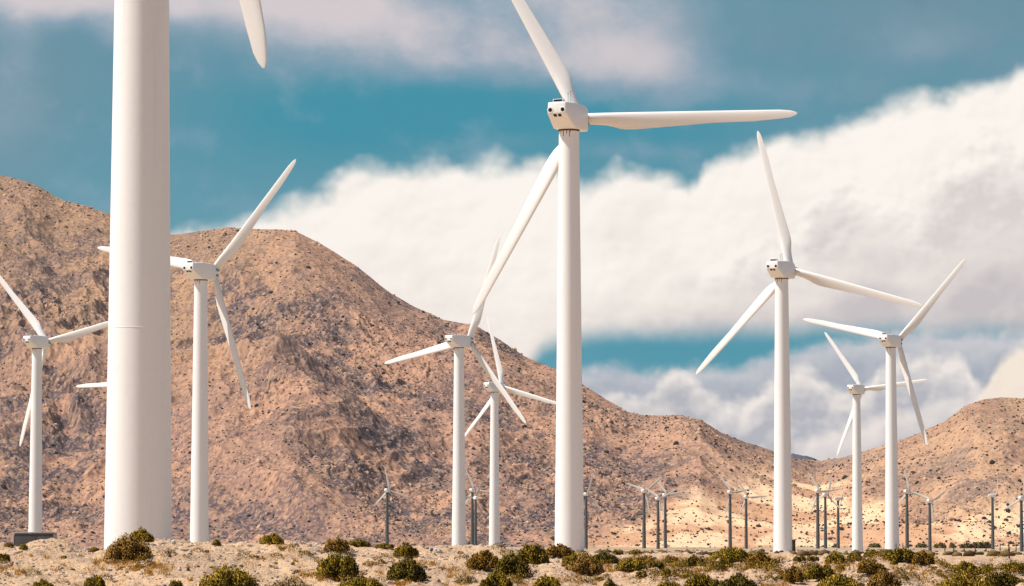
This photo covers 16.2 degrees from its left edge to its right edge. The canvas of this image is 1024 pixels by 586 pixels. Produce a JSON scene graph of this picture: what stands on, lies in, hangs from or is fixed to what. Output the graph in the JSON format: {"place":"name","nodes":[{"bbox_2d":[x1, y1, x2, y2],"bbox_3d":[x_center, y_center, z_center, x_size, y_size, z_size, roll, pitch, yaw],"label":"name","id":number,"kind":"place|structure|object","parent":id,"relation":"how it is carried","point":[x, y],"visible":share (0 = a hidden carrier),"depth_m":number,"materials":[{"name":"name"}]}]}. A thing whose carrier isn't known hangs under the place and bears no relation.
{"place":"outdoors","nodes":[
{"label":"outdoors","id":0,"kind":"place"},
{"bbox_2d":[0,175,1023,547],"bbox_3d":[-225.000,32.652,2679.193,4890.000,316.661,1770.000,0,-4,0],"label":"mountain","id":1,"kind":"structure","parent":0,"point":[76,445],"depth_m":2153.95,"materials":[{"name":"brown stone"}]},
{"bbox_2d":[0,178,1023,546],"bbox_3d":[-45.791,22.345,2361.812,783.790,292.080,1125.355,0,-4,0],"label":"hillside rocks","id":2,"kind":"object","parent":1,"relation":"on","point":[620,478],"visible":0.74,"depth_m":2151.50,"materials":[{"name":"brown stone"}]},
{"bbox_2d":[0,178,1023,546],"bbox_3d":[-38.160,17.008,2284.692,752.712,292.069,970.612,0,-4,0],"label":"hillside shrubs","id":3,"kind":"object","parent":1,"relation":"on","point":[1008,510],"visible":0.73,"depth_m":2113.31,"materials":[{"name":"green plant"}]},
{"bbox_2d":[0,537,1023,585],"bbox_3d":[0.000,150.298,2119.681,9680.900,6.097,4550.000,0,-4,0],"label":"desert ground","id":4,"kind":"structure","parent":0,"point":[78,563],"depth_m":105.64,"materials":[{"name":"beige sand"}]},
{"bbox_2d":[0,553,10,560],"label":"desert shrub","id":5,"kind":"object","parent":4,"relation":"on","point":[5,556],"visible":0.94,"depth_m":104.70,"materials":[{"name":"green plant"}]},
{"bbox_2d":[3,542,14,546],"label":"desert shrub","id":6,"kind":"object","parent":4,"relation":"on","point":[8,544],"visible":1,"depth_m":123.14,"materials":[{"name":"green plant"}]},
{"bbox_2d":[19,543,27,549],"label":"desert shrub","id":7,"kind":"object","parent":4,"relation":"on","point":[24,546],"visible":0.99,"depth_m":117.86,"materials":[{"name":"green plant"}]},
{"bbox_2d":[13,532,57,546],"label":"electrical cabinet","id":8,"kind":"object","parent":4,"relation":"on","point":[19,538],"visible":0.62,"depth_m":149.13,"materials":[{"name":"grey metal"}]},
{"bbox_2d":[31,577,53,585],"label":"desert shrub","id":9,"kind":"object","parent":4,"relation":"on","point":[41,582],"visible":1,"depth_m":97.56,"materials":[{"name":"green plant"}]},
{"bbox_2d":[0,275,107,531],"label":"wind turbine","id":10,"kind":"object","parent":4,"relation":"on","point":[40,342],"visible":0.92,"depth_m":717.90,"materials":[{"name":"metal"}]},
{"bbox_2d":[76,382,106,387],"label":"wind turbine","id":11,"kind":"object","parent":4,"relation":"on","point":[91,385],"visible":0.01,"depth_m":918.44,"materials":[{"name":"metal"}]},
{"bbox_2d":[87,547,99,551],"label":"desert shrub","id":12,"kind":"object","parent":4,"relation":"on","point":[94,549],"visible":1,"depth_m":118.15,"materials":[{"name":"green plant"}]},
{"bbox_2d":[83,574,105,585],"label":"desert shrub","id":13,"kind":"object","parent":4,"relation":"on","point":[94,580],"visible":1,"depth_m":98.85,"materials":[{"name":"green plant"}]},
{"bbox_2d":[103,532,152,560],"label":"desert shrub","id":14,"kind":"object","parent":4,"relation":"on","point":[121,547],"visible":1,"depth_m":105.72,"materials":[{"name":"plant"}]},
{"bbox_2d":[130,526,154,541],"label":"desert shrub","id":15,"kind":"object","parent":4,"relation":"on","point":[140,534],"visible":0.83,"depth_m":118.35,"materials":[{"name":"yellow plant"}]},
{"bbox_2d":[169,579,182,585],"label":"desert shrub","id":16,"kind":"object","parent":4,"relation":"on","point":[175,583],"visible":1,"depth_m":98.22,"materials":[{"name":"green plant"}]},
{"bbox_2d":[104,0,266,548],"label":"wind turbine","id":17,"kind":"object","parent":4,"relation":"on","point":[138,491],"visible":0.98,"depth_m":150.93,"materials":[{"name":"white paint"}]},
{"bbox_2d":[97,159,295,541],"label":"wind turbine","id":18,"kind":"object","parent":4,"relation":"on","point":[200,274],"visible":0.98,"depth_m":537.38,"materials":[{"name":"metal"}]},
{"bbox_2d":[211,539,220,545],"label":"desert shrub","id":19,"kind":"object","parent":4,"relation":"on","point":[216,542],"visible":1,"depth_m":118.27,"materials":[{"name":"green plant"}]},
{"bbox_2d":[196,562,258,585],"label":"desert shrub","id":20,"kind":"object","parent":4,"relation":"on","point":[225,576],"visible":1,"depth_m":98.42,"materials":[{"name":"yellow plant"}]},
{"bbox_2d":[259,533,283,543],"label":"desert shrub","id":21,"kind":"object","parent":4,"relation":"on","point":[273,538],"visible":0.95,"depth_m":122.14,"materials":[{"name":"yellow plant"}]},
{"bbox_2d":[264,576,311,585],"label":"desert shrub","id":22,"kind":"object","parent":4,"relation":"on","point":[288,582],"visible":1,"depth_m":98.78,"materials":[{"name":"beige plant"}]},
{"bbox_2d":[323,537,349,550],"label":"desert shrub","id":23,"kind":"object","parent":4,"relation":"on","point":[338,543],"visible":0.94,"depth_m":116.76,"materials":[{"name":"plant"}]},
{"bbox_2d":[315,548,358,577],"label":"desert shrub","id":24,"kind":"object","parent":4,"relation":"on","point":[334,565],"visible":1,"depth_m":102.72,"materials":[{"name":"green plant"}]},
{"bbox_2d":[348,538,370,546],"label":"desert shrub","id":25,"kind":"object","parent":4,"relation":"on","point":[359,543],"visible":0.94,"depth_m":123.59,"materials":[{"name":"green plant"}]},
{"bbox_2d":[337,573,383,585],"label":"desert shrub","id":26,"kind":"object","parent":4,"relation":"on","point":[363,581],"visible":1,"depth_m":99.22,"materials":[{"name":"green plant"}]},
{"bbox_2d":[374,543,393,547],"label":"desert shrub","id":27,"kind":"object","parent":4,"relation":"on","point":[383,545],"visible":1,"depth_m":121.48,"materials":[{"name":"green plant"}]},
{"bbox_2d":[374,469,408,543],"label":"wind turbine","id":28,"kind":"object","parent":4,"relation":"on","point":[387,490],"visible":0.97,"depth_m":1447.04,"materials":[{"name":"metal"}]},
{"bbox_2d":[393,541,418,556],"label":"desert shrub","id":29,"kind":"object","parent":4,"relation":"on","point":[406,548],"visible":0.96,"depth_m":116.52,"materials":[{"name":"green plant"}]},
{"bbox_2d":[386,554,427,581],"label":"desert shrub","id":30,"kind":"object","parent":4,"relation":"on","point":[413,570],"visible":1,"depth_m":101.62,"materials":[{"name":"green plant"}]},
{"bbox_2d":[433,548,441,552],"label":"boulder","id":31,"kind":"object","parent":4,"relation":"on","point":[437,550],"visible":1,"depth_m":118.52,"materials":[{"name":"stone"}]},
{"bbox_2d":[384,237,525,545],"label":"wind turbine","id":32,"kind":"object","parent":4,"relation":"on","point":[458,343],"visible":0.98,"depth_m":714.79,"materials":[{"name":"metal"}]},
{"bbox_2d":[465,480,483,544],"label":"wind turbine","id":33,"kind":"object","parent":4,"relation":"on","point":[475,497],"visible":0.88,"depth_m":1327.22,"materials":[{"name":"paint"}]},
{"bbox_2d":[465,470,489,544],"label":"wind turbine","id":34,"kind":"object","parent":4,"relation":"on","point":[472,490],"visible":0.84,"depth_m":1427.09,"materials":[{"name":"paint"}]},
{"bbox_2d":[466,549,498,569],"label":"desert shrub","id":35,"kind":"object","parent":4,"relation":"on","point":[484,560],"visible":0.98,"depth_m":104.36,"materials":[{"name":"green plant"}]},
{"bbox_2d":[479,572,512,585],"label":"desert shrub","id":36,"kind":"object","parent":4,"relation":"on","point":[494,579],"visible":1,"depth_m":98.90,"materials":[{"name":"green plant"}]},
{"bbox_2d":[465,317,555,545],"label":"wind turbine","id":37,"kind":"object","parent":4,"relation":"on","point":[494,508],"visible":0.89,"depth_m":917.99,"materials":[{"name":"metal"}]},
{"bbox_2d":[0,542,1023,585],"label":"scrub","id":38,"kind":"object","parent":4,"relation":"on","point":[709,567],"visible":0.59,"depth_m":104.86,"materials":[{"name":"green plant"}]},
{"bbox_2d":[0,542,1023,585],"bbox_3d":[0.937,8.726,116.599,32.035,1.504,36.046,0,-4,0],"label":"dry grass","id":39,"kind":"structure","parent":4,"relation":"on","point":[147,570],"depth_m":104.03,"materials":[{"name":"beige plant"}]},
{"bbox_2d":[493,550,530,576],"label":"desert shrub","id":40,"kind":"object","parent":4,"relation":"on","point":[512,563],"visible":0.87,"depth_m":103.16,"materials":[{"name":"green plant"}]},
{"bbox_2d":[517,543,549,563],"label":"desert shrub","id":41,"kind":"object","parent":4,"relation":"on","point":[531,554],"visible":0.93,"depth_m":116.21,"materials":[{"name":"green plant"}]},
{"bbox_2d":[532,573,560,585],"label":"desert shrub","id":42,"kind":"object","parent":4,"relation":"on","point":[547,581],"visible":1,"depth_m":99.24,"materials":[{"name":"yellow plant"}]},
{"bbox_2d":[545,543,575,555],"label":"desert shrub","id":43,"kind":"object","parent":4,"relation":"on","point":[560,549],"visible":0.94,"depth_m":119.59,"materials":[{"name":"green plant"}]},
{"bbox_2d":[561,553,575,566],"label":"desert shrub","id":44,"kind":"object","parent":4,"relation":"on","point":[568,559],"visible":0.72,"depth_m":112.73,"materials":[{"name":"green plant"}]},
{"bbox_2d":[565,555,604,574],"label":"desert shrub","id":45,"kind":"object","parent":4,"relation":"on","point":[588,566],"visible":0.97,"depth_m":109.07,"materials":[{"name":"plant"}]},
{"bbox_2d":[584,474,601,547],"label":"wind turbine","id":46,"kind":"object","parent":4,"relation":"on","point":[586,495],"visible":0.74,"depth_m":1436.83,"materials":[{"name":"paint"}]},
{"bbox_2d":[591,551,618,563],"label":"desert shrub","id":47,"kind":"object","parent":4,"relation":"on","point":[608,557],"visible":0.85,"depth_m":114.19,"materials":[{"name":"green plant"}]},
{"bbox_2d":[603,577,618,585],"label":"desert shrub","id":48,"kind":"object","parent":4,"relation":"on","point":[609,583],"visible":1,"depth_m":99.82,"materials":[{"name":"green plant"}]},
{"bbox_2d":[612,549,623,554],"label":"desert shrub","id":49,"kind":"object","parent":4,"relation":"on","point":[618,552],"visible":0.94,"depth_m":120.94,"materials":[{"name":"green plant"}]},
{"bbox_2d":[614,559,646,571],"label":"desert shrub","id":50,"kind":"object","parent":4,"relation":"on","point":[632,565],"visible":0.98,"depth_m":111.75,"materials":[{"name":"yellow plant"}]},
{"bbox_2d":[473,0,796,551],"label":"wind turbine","id":51,"kind":"object","parent":4,"relation":"on","point":[570,117],"visible":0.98,"depth_m":344.97,"materials":[{"name":"metal"}]},
{"bbox_2d":[628,549,641,554],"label":"desert shrub","id":52,"kind":"object","parent":4,"relation":"on","point":[633,552],"visible":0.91,"depth_m":126.15,"materials":[{"name":"plant"}]},
{"bbox_2d":[635,570,647,577],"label":"desert shrub","id":53,"kind":"object","parent":4,"relation":"on","point":[641,573],"visible":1,"depth_m":103.62,"materials":[{"name":"green plant"}]},
{"bbox_2d":[627,476,661,547],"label":"wind turbine","id":54,"kind":"object","parent":4,"relation":"on","point":[644,491],"visible":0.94,"depth_m":1446.97,"materials":[{"name":"paint"}]},
{"bbox_2d":[634,555,654,561],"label":"desert shrub","id":55,"kind":"object","parent":4,"relation":"on","point":[645,557],"visible":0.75,"depth_m":115.04,"materials":[{"name":"green plant"}]},
{"bbox_2d":[648,561,663,568],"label":"desert shrub","id":56,"kind":"object","parent":4,"relation":"on","point":[658,565],"visible":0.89,"depth_m":113.23,"materials":[{"name":"green plant"}]},
{"bbox_2d":[645,487,676,548],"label":"wind turbine","id":57,"kind":"object","parent":4,"relation":"on","point":[657,498],"visible":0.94,"depth_m":1327.05,"materials":[{"name":"paint"}]},
{"bbox_2d":[660,568,671,575],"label":"desert shrub","id":58,"kind":"object","parent":4,"relation":"on","point":[664,571],"visible":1,"depth_m":103.37,"materials":[{"name":"green plant"}]},
{"bbox_2d":[657,580,679,585],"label":"desert shrub","id":59,"kind":"object","parent":4,"relation":"on","point":[666,583],"visible":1,"depth_m":99.59,"materials":[{"name":"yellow plant"}]},
{"bbox_2d":[655,479,685,547],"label":"wind turbine","id":60,"kind":"object","parent":4,"relation":"on","point":[665,518],"visible":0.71,"depth_m":1496.71,"materials":[{"name":"paint"}]},
{"bbox_2d":[664,555,678,561],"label":"desert shrub","id":61,"kind":"object","parent":4,"relation":"on","point":[673,557],"visible":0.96,"depth_m":116.68,"materials":[{"name":"beige plant"}]},
{"bbox_2d":[684,553,705,566],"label":"desert shrub","id":62,"kind":"object","parent":4,"relation":"on","point":[692,560],"visible":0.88,"depth_m":115.23,"materials":[{"name":"green plant"}]},
{"bbox_2d":[683,574,718,585],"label":"desert shrub","id":63,"kind":"object","parent":4,"relation":"on","point":[701,580],"visible":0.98,"depth_m":99.13,"materials":[{"name":"green plant"}]},
{"bbox_2d":[718,558,732,566],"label":"desert shrub","id":64,"kind":"object","parent":4,"relation":"on","point":[725,562],"visible":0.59,"depth_m":105.94,"materials":[{"name":"green plant"}]},
{"bbox_2d":[708,546,752,562],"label":"desert shrub","id":65,"kind":"object","parent":4,"relation":"on","point":[734,554],"visible":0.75,"depth_m":117.56,"materials":[{"name":"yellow plant"}]},
{"bbox_2d":[719,475,751,548],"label":"wind turbine","id":66,"kind":"object","parent":4,"relation":"on","point":[730,492],"visible":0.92,"depth_m":1446.87,"materials":[{"name":"paint"}]},
{"bbox_2d":[717,572,759,585],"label":"desert shrub","id":67,"kind":"object","parent":4,"relation":"on","point":[737,579],"visible":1,"depth_m":97.87,"materials":[{"name":"green plant"}]},
{"bbox_2d":[737,480,765,548],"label":"wind turbine","id":68,"kind":"object","parent":4,"relation":"on","point":[746,496],"visible":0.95,"depth_m":1387.04,"materials":[{"name":"paint"}]},
{"bbox_2d":[745,551,771,564],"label":"desert shrub","id":69,"kind":"object","parent":4,"relation":"on","point":[759,556],"visible":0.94,"depth_m":105.72,"materials":[{"name":"brown plant"}]},
{"bbox_2d":[513,547,1023,555],"bbox_3d":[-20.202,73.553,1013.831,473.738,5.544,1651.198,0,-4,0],"label":"plain scrub","id":70,"kind":"object","parent":4,"relation":"on","point":[954,553],"visible":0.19,"depth_m":243.62,"materials":[{"name":"green plant"}]},
{"bbox_2d":[783,563,804,583],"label":"desert shrub","id":71,"kind":"object","parent":4,"relation":"on","point":[793,575],"visible":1,"depth_m":100.76,"materials":[{"name":"brown plant"}]},
{"bbox_2d":[793,555,806,561],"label":"desert shrub","id":72,"kind":"object","parent":4,"relation":"on","point":[800,558],"visible":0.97,"depth_m":105.56,"materials":[{"name":"green plant"}]},
{"bbox_2d":[696,131,922,551],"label":"wind turbine","id":73,"kind":"object","parent":4,"relation":"on","point":[782,272],"visible":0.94,"depth_m":532.88,"materials":[{"name":"metal"}]},
{"bbox_2d":[806,555,819,561],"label":"desert shrub","id":74,"kind":"object","parent":4,"relation":"on","point":[813,558],"visible":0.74,"depth_m":117.84,"materials":[{"name":"green plant"}]},
{"bbox_2d":[803,563,835,580],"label":"desert shrub","id":75,"kind":"object","parent":4,"relation":"on","point":[816,572],"visible":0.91,"depth_m":101.47,"materials":[{"name":"green plant"}]},
{"bbox_2d":[807,472,840,548],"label":"wind turbine","id":76,"kind":"object","parent":4,"relation":"on","point":[817,491],"visible":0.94,"depth_m":1396.98,"materials":[{"name":"paint"}]},
{"bbox_2d":[810,474,840,547],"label":"wind turbine","id":77,"kind":"object","parent":4,"relation":"on","point":[825,495],"visible":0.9,"depth_m":1456.86,"materials":[{"name":"paint"}]},
{"bbox_2d":[825,550,845,563],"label":"desert shrub","id":78,"kind":"object","parent":4,"relation":"on","point":[833,556],"visible":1,"depth_m":105.36,"materials":[{"name":"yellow plant"}]},
{"bbox_2d":[816,573,864,585],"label":"desert shrub","id":79,"kind":"object","parent":4,"relation":"on","point":[837,579],"visible":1,"depth_m":97.18,"materials":[{"name":"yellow plant"}]},
{"bbox_2d":[836,565,844,570],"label":"desert shrub","id":80,"kind":"object","parent":4,"relation":"on","point":[841,567],"visible":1,"depth_m":104.02,"materials":[{"name":"green plant"}]},
{"bbox_2d":[834,480,847,547],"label":"wind turbine","id":81,"kind":"object","parent":4,"relation":"on","point":[837,499],"visible":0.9,"depth_m":1466.67,"materials":[{"name":"paint"}]},
{"bbox_2d":[846,552,862,560],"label":"desert shrub","id":82,"kind":"object","parent":4,"relation":"on","point":[857,554],"visible":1,"depth_m":105.68,"materials":[{"name":"green plant"}]},
{"bbox_2d":[857,560,885,573],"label":"desert shrub","id":83,"kind":"object","parent":4,"relation":"on","point":[869,567],"visible":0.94,"depth_m":102.06,"materials":[{"name":"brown plant"}]},
{"bbox_2d":[863,549,880,556],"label":"desert shrub","id":84,"kind":"object","parent":4,"relation":"on","point":[870,553],"visible":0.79,"depth_m":107.75,"materials":[{"name":"green plant"}]},
{"bbox_2d":[869,542,880,547],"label":"desert shrub","id":85,"kind":"object","parent":4,"relation":"on","point":[875,545],"visible":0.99,"depth_m":1694.92,"materials":[{"name":"green plant"}]},
{"bbox_2d":[824,332,926,550],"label":"wind turbine","id":86,"kind":"object","parent":4,"relation":"on","point":[858,389],"visible":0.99,"depth_m":930.03,"materials":[{"name":"metal"}]},
{"bbox_2d":[866,567,901,585],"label":"desert shrub","id":87,"kind":"object","parent":4,"relation":"on","point":[886,578],"visible":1,"depth_m":97.42,"materials":[{"name":"plant"}]},
{"bbox_2d":[803,258,965,549],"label":"wind turbine","id":88,"kind":"object","parent":4,"relation":"on","point":[891,343],"visible":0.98,"depth_m":714.91,"materials":[{"name":"metal"}]},
{"bbox_2d":[882,547,914,561],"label":"desert shrub","id":89,"kind":"object","parent":4,"relation":"on","point":[902,554],"visible":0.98,"depth_m":106.50,"materials":[{"name":"green plant"}]},
{"bbox_2d":[899,470,927,547],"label":"wind turbine","id":90,"kind":"object","parent":4,"relation":"on","point":[906,492],"visible":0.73,"depth_m":1436.93,"materials":[{"name":"paint"}]},
{"bbox_2d":[915,543,926,547],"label":"desert shrub","id":91,"kind":"object","parent":4,"relation":"on","point":[921,545],"visible":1,"depth_m":1695.06,"materials":[{"name":"green plant"}]},
{"bbox_2d":[910,549,934,564],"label":"desert shrub","id":92,"kind":"object","parent":4,"relation":"on","point":[921,557],"visible":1,"depth_m":106.35,"materials":[{"name":"brown plant"}]},
{"bbox_2d":[915,488,947,550],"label":"wind turbine","id":93,"kind":"object","parent":4,"relation":"on","point":[930,505],"visible":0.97,"depth_m":1297.18,"materials":[{"name":"paint"}]},
{"bbox_2d":[933,542,946,547],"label":"desert shrub","id":94,"kind":"object","parent":4,"relation":"on","point":[939,545],"visible":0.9,"depth_m":1695.07,"materials":[{"name":"green plant"}]},
{"bbox_2d":[936,571,991,585],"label":"desert shrub","id":95,"kind":"object","parent":4,"relation":"on","point":[964,580],"visible":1,"depth_m":99.72,"materials":[{"name":"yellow plant"}]},
{"bbox_2d":[952,560,978,574],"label":"desert shrub","id":96,"kind":"object","parent":4,"relation":"on","point":[968,566],"visible":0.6,"depth_m":116.79,"materials":[{"name":"green plant"}]},
{"bbox_2d":[959,543,973,547],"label":"desert shrub","id":97,"kind":"object","parent":4,"relation":"on","point":[967,545],"visible":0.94,"depth_m":1695.15,"materials":[{"name":"green plant"}]},
{"bbox_2d":[973,540,990,547],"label":"desert shrub","id":98,"kind":"object","parent":4,"relation":"on","point":[980,544],"visible":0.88,"depth_m":1694.11,"materials":[{"name":"green plant"}]},
{"bbox_2d":[973,565,997,573],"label":"desert shrub","id":99,"kind":"object","parent":4,"relation":"on","point":[982,570],"visible":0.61,"depth_m":109.94,"materials":[{"name":"green plant"}]},
{"bbox_2d":[988,482,999,548],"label":"wind turbine","id":100,"kind":"object","parent":4,"relation":"on","point":[996,495],"visible":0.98,"depth_m":1596.43,"materials":[{"name":"paint"}]},
{"bbox_2d":[982,569,1023,585],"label":"desert shrub","id":101,"kind":"object","parent":4,"relation":"on","point":[1003,579],"visible":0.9,"depth_m":102.57,"materials":[{"name":"green plant"}]},
{"bbox_2d":[1008,542,1009,557],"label":"steel rod","id":102,"kind":"object","parent":4,"relation":"on","point":[1008,550],"visible":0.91,"depth_m":127.64,"materials":[{"name":"metal"}]},
{"bbox_2d":[999,560,1023,569],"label":"desert shrub","id":103,"kind":"object","parent":4,"relation":"on","point":[1008,564],"visible":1,"depth_m":106.00,"materials":[{"name":"green plant"}]},
{"bbox_2d":[1003,475,1023,551],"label":"wind turbine","id":104,"kind":"object","parent":4,"relation":"on","point":[1020,498],"visible":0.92,"depth_m":1237.13,"materials":[{"name":"paint"}]},
{"bbox_2d":[0,0,1023,460],"label":"sky","id":105,"kind":"structure","parent":0,"point":[419,134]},
{"bbox_2d":[791,453,818,460],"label":"distant mountain","id":106,"kind":"structure","parent":0,"point":[796,456],"depth_m":3586.49,"materials":[{"name":"grey stone"}]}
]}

